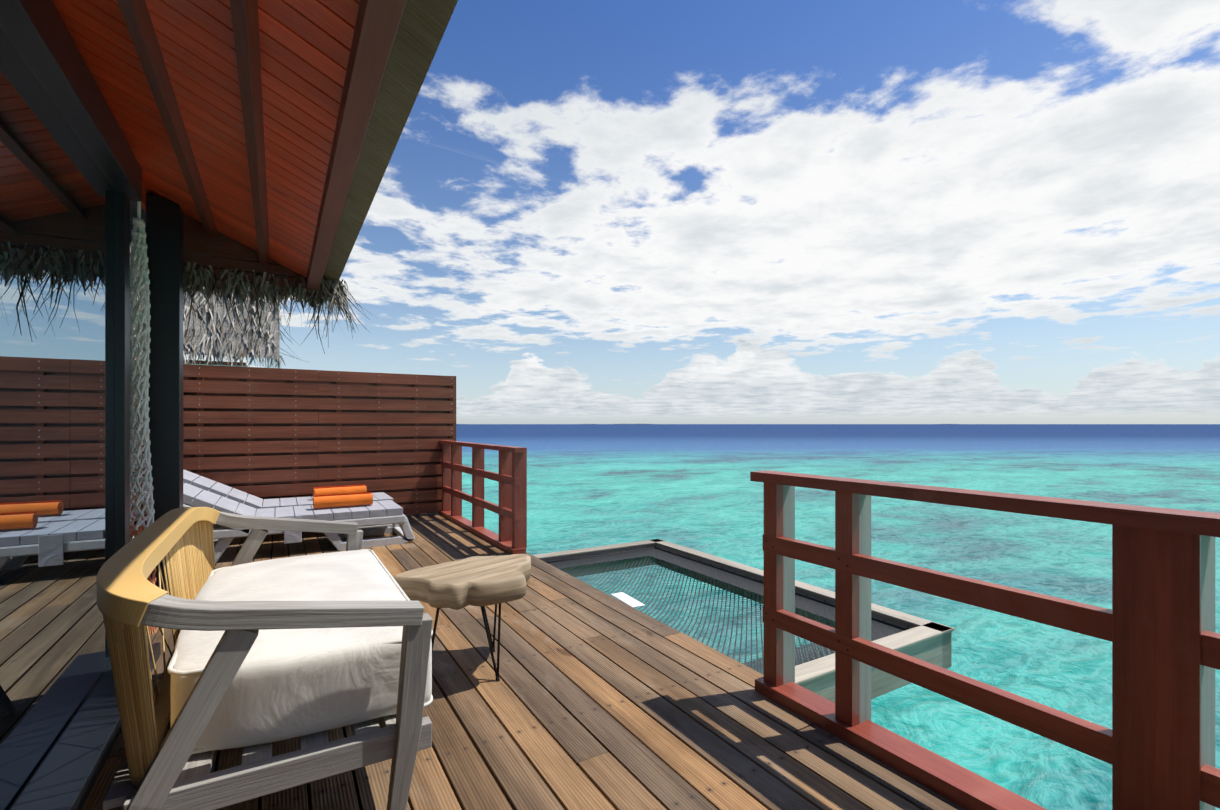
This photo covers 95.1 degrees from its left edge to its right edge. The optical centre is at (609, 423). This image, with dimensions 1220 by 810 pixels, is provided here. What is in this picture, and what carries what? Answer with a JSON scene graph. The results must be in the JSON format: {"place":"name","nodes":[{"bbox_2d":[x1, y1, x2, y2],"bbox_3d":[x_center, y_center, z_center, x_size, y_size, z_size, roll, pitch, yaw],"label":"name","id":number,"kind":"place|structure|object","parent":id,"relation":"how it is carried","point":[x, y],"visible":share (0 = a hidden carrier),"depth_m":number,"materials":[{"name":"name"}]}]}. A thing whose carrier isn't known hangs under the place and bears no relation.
{"place":"outdoors","nodes":[
{"label":"outdoors","id":0,"kind":"place"},
{"bbox_2d":[141,0,1219,423],"label":"sky","id":1,"kind":"structure","parent":0,"point":[580,211],"materials":[{"name":"blue"}]},
{"bbox_2d":[456,424,1219,809],"bbox_3d":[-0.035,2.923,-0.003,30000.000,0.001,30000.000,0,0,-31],"label":"ocean water","id":2,"kind":"structure","parent":0,"point":[692,486],"depth_m":17.07,"materials":[{"name":"teal liquid"}]},
{"bbox_2d":[130,244,309,367],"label":"thatched roof","id":3,"kind":"structure","parent":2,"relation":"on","point":[196,341],"depth_m":7.66,"materials":[{"name":"grey plant"}]},
{"bbox_2d":[215,534,410,809],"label":"deck substructure","id":4,"kind":"object","parent":2,"relation":"in","point":[259,802],"depth_m":1.78,"materials":[{"name":"black wood"}]},
{"bbox_2d":[81,512,966,809],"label":"deck boards","id":5,"kind":"object","parent":4,"relation":"on","point":[593,698],"visible":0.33,"depth_m":2.06,"materials":[{"name":"brown wood"}]},
{"bbox_2d":[0,0,182,809],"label":"villa frames","id":6,"kind":"structure","parent":5,"relation":"on","point":[65,772],"depth_m":2.44,"materials":[{"name":"black wood"}]},
{"bbox_2d":[0,27,114,809],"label":"glass wall","id":7,"kind":"structure","parent":6,"relation":"attached to","point":[57,371],"depth_m":1.82,"materials":[{"name":"glass"}]},
{"bbox_2d":[52,0,406,290],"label":"roof soffit","id":8,"kind":"structure","parent":6,"relation":"on","point":[243,125],"depth_m":1.89,"materials":[{"name":"red wood"}]},
{"bbox_2d":[130,0,457,283],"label":"roof beam","id":9,"kind":"structure","parent":6,"relation":"on","point":[421,29],"depth_m":1.69,"materials":[{"name":"grey wood"}]},
{"bbox_2d":[130,201,155,634],"bbox_3d":[-2.430,-0.108,2.881,0.152,2.418,0.209,0,0,-31],"label":"macrame hammock","id":10,"kind":"object","parent":9,"relation":"hanging from","point":[139,391],"visible":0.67,"depth_m":2.85,"materials":[{"name":"white fabric"}]},
{"bbox_2d":[141,262,377,353],"bbox_3d":[-2.197,-0.710,3.532,1.322,0.514,0.571,0,0,-31],"label":"thatch fringe","id":11,"kind":"object","parent":9,"relation":"hanging from","point":[331,292],"visible":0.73,"depth_m":3.55,"materials":[{"name":"plant"}]},
{"bbox_2d":[97,507,432,809],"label":"armchair","id":12,"kind":"object","parent":5,"relation":"on","point":[308,650],"visible":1,"depth_m":1.46,"materials":[{"name":"white fabric"}]},
{"bbox_2d":[132,482,414,563],"bbox_3d":[-2.908,0.793,5.009,2.109,0.690,0.667,0,0,-31],"label":"sun lounger","id":13,"kind":"object","parent":5,"relation":"on","point":[384,512],"visible":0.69,"depth_m":4.97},
{"bbox_2d":[183,470,393,544],"bbox_3d":[-3.252,0.793,5.666,2.109,0.690,0.667,0,0,-31],"label":"cushion","id":14,"kind":"object","parent":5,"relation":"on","point":[217,488],"visible":0.31,"depth_m":5.43,"materials":[{"name":"white fabric"}]},
{"bbox_2d":[313,484,366,494],"bbox_3d":[-2.857,0.717,5.909,0.500,0.121,0.117,0,0,-36],"label":"lounger towel","id":15,"kind":"object","parent":14,"relation":"on","point":[361,488],"visible":0.77,"depth_m":5.88,"materials":[{"name":"orange fabric"}]},
{"bbox_2d":[313,492,372,508],"bbox_3d":[-2.506,0.717,5.241,0.500,0.121,0.117,0,0,-32],"label":"lounger towel","id":16,"kind":"object","parent":14,"relation":"on","point":[341,500],"visible":1,"depth_m":5.20,"materials":[{"name":"orange fabric"}]},
{"bbox_2d":[130,364,455,535],"bbox_3d":[-5.051,0.258,5.267,7.172,1.730,0.092,0,0,-31],"label":"privacy screen","id":17,"kind":"object","parent":5,"relation":"on","point":[268,433],"visible":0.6,"depth_m":6.27,"materials":[{"name":"brown wood"}]},
{"bbox_2d":[393,554,530,681],"bbox_3d":[-0.587,0.893,2.561,0.499,0.460,0.691,0,0,39],"label":"side table","id":18,"kind":"object","parent":5,"relation":"on","point":[482,582],"visible":0.92,"depth_m":2.41,"materials":[{"name":"beige wood"}]},
{"bbox_2d":[439,440,526,554],"bbox_3d":[-1.420,0.663,5.888,0.137,0.920,2.600,0,0,-31],"label":"railing","id":19,"kind":"object","parent":5,"relation":"on","point":[510,477],"visible":1,"depth_m":5.36,"materials":[{"name":"red wood"}]},
{"bbox_2d":[532,539,953,702],"bbox_3d":[0.356,1.647,3.768,1.930,1.050,2.780,0,0,-31],"label":"net frame","id":20,"kind":"object","parent":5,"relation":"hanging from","point":[928,641],"visible":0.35,"depth_m":3.23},
{"bbox_2d":[548,548,904,674],"bbox_3d":[0.569,1.241,3.894,1.215,0.134,2.560,0,0,-31],"label":"net hammock","id":21,"kind":"object","parent":20,"relation":"attached to","point":[875,629],"visible":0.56,"depth_m":4.02,"materials":[{"name":"black fabric"}]},
{"bbox_2d":[611,592,644,607],"bbox_3d":[0.113,1.134,3.600,0.111,0.004,0.306,0,0,-31],"label":"net tag","id":22,"kind":"object","parent":21,"relation":"attached to","point":[627,599],"visible":0.93,"depth_m":3.60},
{"bbox_2d":[546,547,907,629],"bbox_3d":[0.569,1.164,3.894,1.247,0.029,2.592,0,0,-31],"label":"frame","id":23,"kind":"object","parent":20,"relation":"attached to","point":[747,577],"visible":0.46,"depth_m":4.54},
{"bbox_2d":[750,471,1219,809],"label":"railing","id":24,"kind":"object","parent":5,"relation":"on","point":[1155,745],"visible":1,"depth_m":1.50,"materials":[{"name":"red wood"}]}
]}

